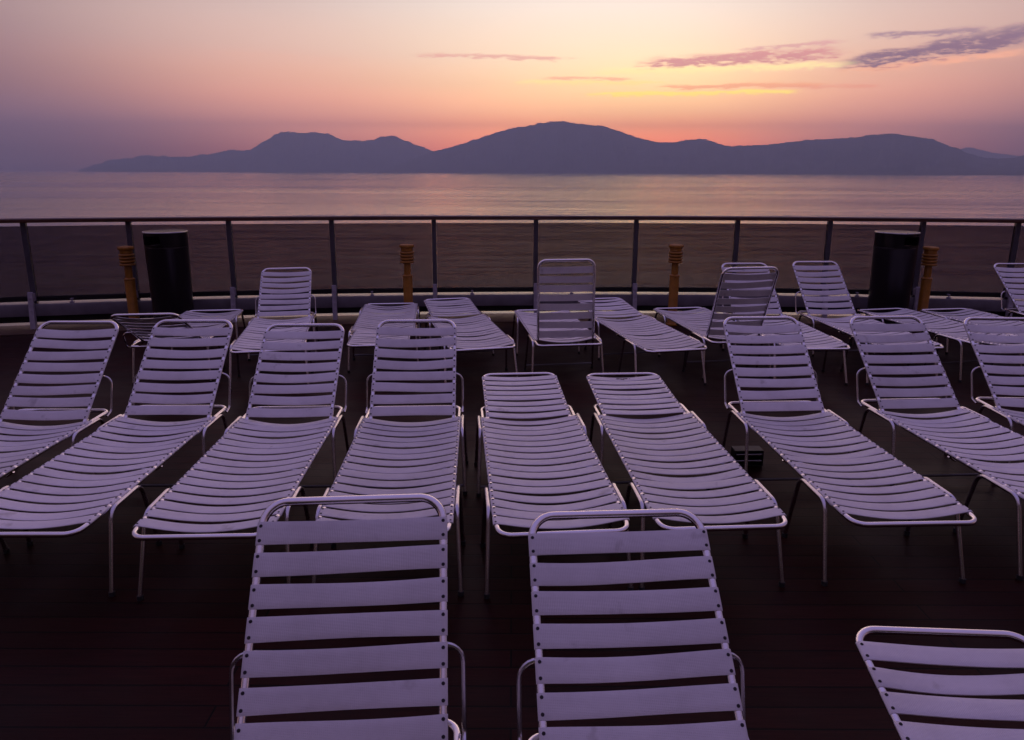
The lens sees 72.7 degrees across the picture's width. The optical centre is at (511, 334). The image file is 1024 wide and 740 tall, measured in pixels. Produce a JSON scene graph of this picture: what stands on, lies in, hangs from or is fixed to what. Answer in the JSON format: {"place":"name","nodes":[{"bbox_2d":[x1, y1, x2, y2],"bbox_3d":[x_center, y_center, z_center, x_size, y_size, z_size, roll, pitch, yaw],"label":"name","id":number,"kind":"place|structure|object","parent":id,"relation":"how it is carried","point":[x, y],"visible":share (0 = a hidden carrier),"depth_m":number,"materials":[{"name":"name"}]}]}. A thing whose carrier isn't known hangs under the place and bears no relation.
{"place":"outdoors","nodes":[
{"label":"outdoors","id":0,"kind":"place"},
{"bbox_2d":[78,131,432,171],"bbox_3d":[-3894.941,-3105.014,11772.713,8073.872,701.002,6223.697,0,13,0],"label":"hills","id":1,"kind":"structure","parent":0,"point":[287,151],"depth_m":11070.49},
{"bbox_2d":[0,171,1023,325],"bbox_3d":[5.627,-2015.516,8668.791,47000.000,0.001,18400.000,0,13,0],"label":"sea","id":2,"kind":"structure","parent":0,"point":[40,194],"depth_m":448.25,"materials":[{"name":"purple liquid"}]},
{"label":"ship hull","id":3,"kind":"structure","parent":2,"relation":"in","visible":0},
{"bbox_2d":[0,322,1023,739],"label":"deck","id":4,"kind":"structure","parent":3,"relation":"on","point":[84,654],"depth_m":2.96,"materials":[{"name":"brown wood"}]},
{"bbox_2d":[0,321,118,553],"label":"sun lounger","id":5,"kind":"object","parent":4,"relation":"on","point":[45,443],"visible":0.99,"depth_m":3.96,"materials":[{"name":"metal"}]},
{"bbox_2d":[0,319,235,596],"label":"sun lounger","id":6,"kind":"object","parent":4,"relation":"on","point":[26,522],"visible":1,"depth_m":3.53,"materials":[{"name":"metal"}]},
{"bbox_2d":[142,229,193,318],"bbox_3d":[-3.698,-0.582,7.528,0.446,1.070,0.446,7,15,25],"label":"litter bin","id":7,"kind":"object","parent":4,"relation":"on","point":[167,256],"visible":0.9,"depth_m":7.36,"materials":[{"name":"black metal"}]},
{"bbox_2d":[110,309,247,385],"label":"sun lounger","id":8,"kind":"object","parent":4,"relation":"on","point":[235,314],"visible":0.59,"depth_m":5.64,"materials":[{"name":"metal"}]},
{"bbox_2d":[131,323,351,600],"bbox_3d":[-1.243,0.515,3.525,0.624,0.781,1.809,0,13,-2],"label":"sun lounger","id":9,"kind":"object","parent":4,"relation":"on","point":[244,422],"visible":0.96,"depth_m":3.48,"materials":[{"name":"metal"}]},
{"bbox_2d":[228,267,319,390],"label":"sun lounger","id":10,"kind":"object","parent":4,"relation":"on","point":[248,334],"visible":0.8,"depth_m":6.68,"materials":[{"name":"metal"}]},
{"bbox_2d":[229,493,466,739],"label":"sun lounger","id":11,"kind":"object","parent":4,"relation":"on","point":[327,697],"visible":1,"depth_m":1.71,"materials":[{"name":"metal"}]},
{"bbox_2d":[347,303,420,372],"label":"sun lounger","id":12,"kind":"object","parent":4,"relation":"on","point":[366,337],"visible":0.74,"depth_m":6.44,"materials":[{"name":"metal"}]},
{"bbox_2d":[312,319,468,596],"bbox_3d":[-0.545,0.502,3.518,0.624,0.813,1.779,0,13,-3],"label":"sun lounger","id":13,"kind":"object","parent":4,"relation":"on","point":[353,470],"visible":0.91,"depth_m":3.67,"materials":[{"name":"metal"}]},
{"bbox_2d":[399,244,416,324],"bbox_3d":[-1.168,-0.557,7.799,0.170,0.912,0.170,0,13,0],"label":"ribbed post","id":14,"kind":"object","parent":4,"relation":"on","point":[406,256],"visible":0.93,"depth_m":7.73,"materials":[{"name":"paint"}]},
{"bbox_2d":[424,297,518,382],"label":"sun lounger","id":15,"kind":"object","parent":4,"relation":"on","point":[468,344],"visible":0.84,"depth_m":6.32,"materials":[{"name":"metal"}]},
{"bbox_2d":[0,215,1023,328],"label":"railing","id":16,"kind":"object","parent":4,"relation":"on","point":[81,262],"visible":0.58,"depth_m":8.14,"materials":[{"name":"grey metal"}]},
{"bbox_2d":[0,313,1023,335],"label":"gutter","id":17,"kind":"object","parent":4,"relation":"on","point":[340,320],"visible":0.25,"depth_m":8.09,"materials":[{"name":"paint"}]},
{"bbox_2d":[117,246,143,328],"bbox_3d":[-4.119,-0.497,7.507,0.170,0.912,0.170,0,13,0],"label":"ribbed post","id":18,"kind":"object","parent":17,"relation":"on","point":[126,254],"visible":0.94,"depth_m":7.45,"materials":[{"name":"paint"}]},
{"bbox_2d":[474,372,633,598],"bbox_3d":[0.123,0.673,3.675,0.624,0.413,1.969,-1,13,-5],"label":"sun lounger","id":19,"kind":"object","parent":4,"relation":"on","point":[587,466],"visible":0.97,"depth_m":3.37,"materials":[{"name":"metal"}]},
{"bbox_2d":[511,259,603,380],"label":"sun lounger","id":20,"kind":"object","parent":4,"relation":"on","point":[561,327],"visible":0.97,"depth_m":5.77,"materials":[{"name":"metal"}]},
{"bbox_2d":[517,508,749,739],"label":"sun lounger","id":21,"kind":"object","parent":4,"relation":"on","point":[728,696],"visible":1,"depth_m":1.74,"materials":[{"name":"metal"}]},
{"bbox_2d":[578,297,707,389],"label":"sun lounger","id":22,"kind":"object","parent":4,"relation":"on","point":[635,336],"visible":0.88,"depth_m":6.15,"materials":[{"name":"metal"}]},
{"bbox_2d":[666,244,683,325],"bbox_3d":[1.832,-0.563,7.858,0.170,0.912,0.170,0,13,0],"label":"ribbed post","id":23,"kind":"object","parent":4,"relation":"on","point":[675,255],"visible":0.95,"depth_m":7.80,"materials":[{"name":"paint"}]},
{"bbox_2d":[586,372,787,589],"bbox_3d":[0.786,0.670,3.722,0.624,0.400,1.970,-1,13,-4],"label":"sun lounger","id":24,"kind":"object","parent":4,"relation":"on","point":[708,481],"visible":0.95,"depth_m":3.38,"materials":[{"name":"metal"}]},
{"bbox_2d":[652,266,778,379],"bbox_3d":[1.810,-0.245,6.407,0.624,0.964,1.548,-2,13,-8],"label":"sun lounger","id":25,"kind":"object","parent":4,"relation":"on","point":[682,318],"visible":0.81,"depth_m":5.80,"materials":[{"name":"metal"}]},
{"bbox_2d":[730,446,763,466],"bbox_3d":[1.398,0.724,4.138,0.170,0.101,0.080,0,13,-2],"label":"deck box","id":26,"kind":"object","parent":4,"relation":"on","point":[755,455],"visible":0.72,"depth_m":4.11,"materials":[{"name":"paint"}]},
{"bbox_2d":[720,263,850,384],"bbox_3d":[2.417,-0.150,6.378,0.624,0.794,1.797,0,13,-2],"label":"sun lounger","id":27,"kind":"object","parent":4,"relation":"on","point":[827,346],"visible":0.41,"depth_m":6.24,"materials":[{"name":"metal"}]},
{"bbox_2d":[719,316,976,586],"bbox_3d":[1.593,0.483,3.618,0.624,0.817,1.775,0,13,-2],"label":"sun lounger","id":28,"kind":"object","parent":4,"relation":"on","point":[817,461],"visible":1,"depth_m":3.56,"materials":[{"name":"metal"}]},
{"bbox_2d":[792,261,943,384],"bbox_3d":[3.168,-0.162,6.400,0.624,0.812,1.780,-1,13,-4],"label":"sun lounger","id":29,"kind":"object","parent":4,"relation":"on","point":[842,328],"visible":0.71,"depth_m":6.89,"materials":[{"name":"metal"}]},
{"bbox_2d":[866,230,920,323],"bbox_3d":[4.202,-0.601,7.703,0.446,1.070,0.446,-7,15,-28],"label":"litter bin","id":30,"kind":"object","parent":4,"relation":"on","point":[894,256],"visible":0.84,"depth_m":7.54,"materials":[{"name":"black metal"}]},
{"bbox_2d":[917,246,939,318],"bbox_3d":[4.582,-0.519,7.702,0.170,0.912,0.170,0,13,0],"label":"ribbed post","id":31,"kind":"object","parent":4,"relation":"on","point":[929,257],"visible":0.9,"depth_m":7.64,"materials":[{"name":"paint"}]},
{"bbox_2d":[849,315,1023,580],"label":"sun lounger","id":32,"kind":"object","parent":4,"relation":"on","point":[951,433],"visible":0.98,"depth_m":4.05,"materials":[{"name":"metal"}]},
{"bbox_2d":[854,308,1023,381],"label":"sun lounger","id":33,"kind":"object","parent":4,"relation":"on","point":[959,336],"visible":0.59,"depth_m":6.39,"materials":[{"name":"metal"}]},
{"bbox_2d":[855,626,1023,739],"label":"sun lounger","id":34,"kind":"object","parent":4,"relation":"on","point":[895,704],"visible":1,"depth_m":1.76,"materials":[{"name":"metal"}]},
{"bbox_2d":[920,308,1023,364],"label":"sun lounger","id":35,"kind":"object","parent":4,"relation":"on","point":[954,317],"visible":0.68,"depth_m":6.77,"materials":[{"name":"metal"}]},
{"bbox_2d":[963,317,1023,479],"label":"sun lounger","id":36,"kind":"object","parent":4,"relation":"on","point":[1008,415],"visible":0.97,"depth_m":4.31,"materials":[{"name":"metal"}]},
{"bbox_2d":[993,263,1023,324],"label":"sun lounger","id":37,"kind":"object","parent":4,"relation":"on","point":[1010,292],"visible":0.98,"depth_m":7.19,"materials":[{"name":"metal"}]},
{"bbox_2d":[0,0,1023,170],"label":"sky","id":38,"kind":"structure","parent":0,"point":[84,83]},
{"bbox_2d":[378,121,1023,174],"bbox_3d":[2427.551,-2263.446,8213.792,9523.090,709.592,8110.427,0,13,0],"label":"hills","id":39,"kind":"structure","parent":0,"point":[557,147],"depth_m":7838.19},
{"bbox_2d":[960,147,1019,158],"bbox_3d":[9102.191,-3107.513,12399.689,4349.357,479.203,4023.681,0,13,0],"label":"hills","id":40,"kind":"structure","parent":0,"point":[980,153],"depth_m":12655.56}
]}

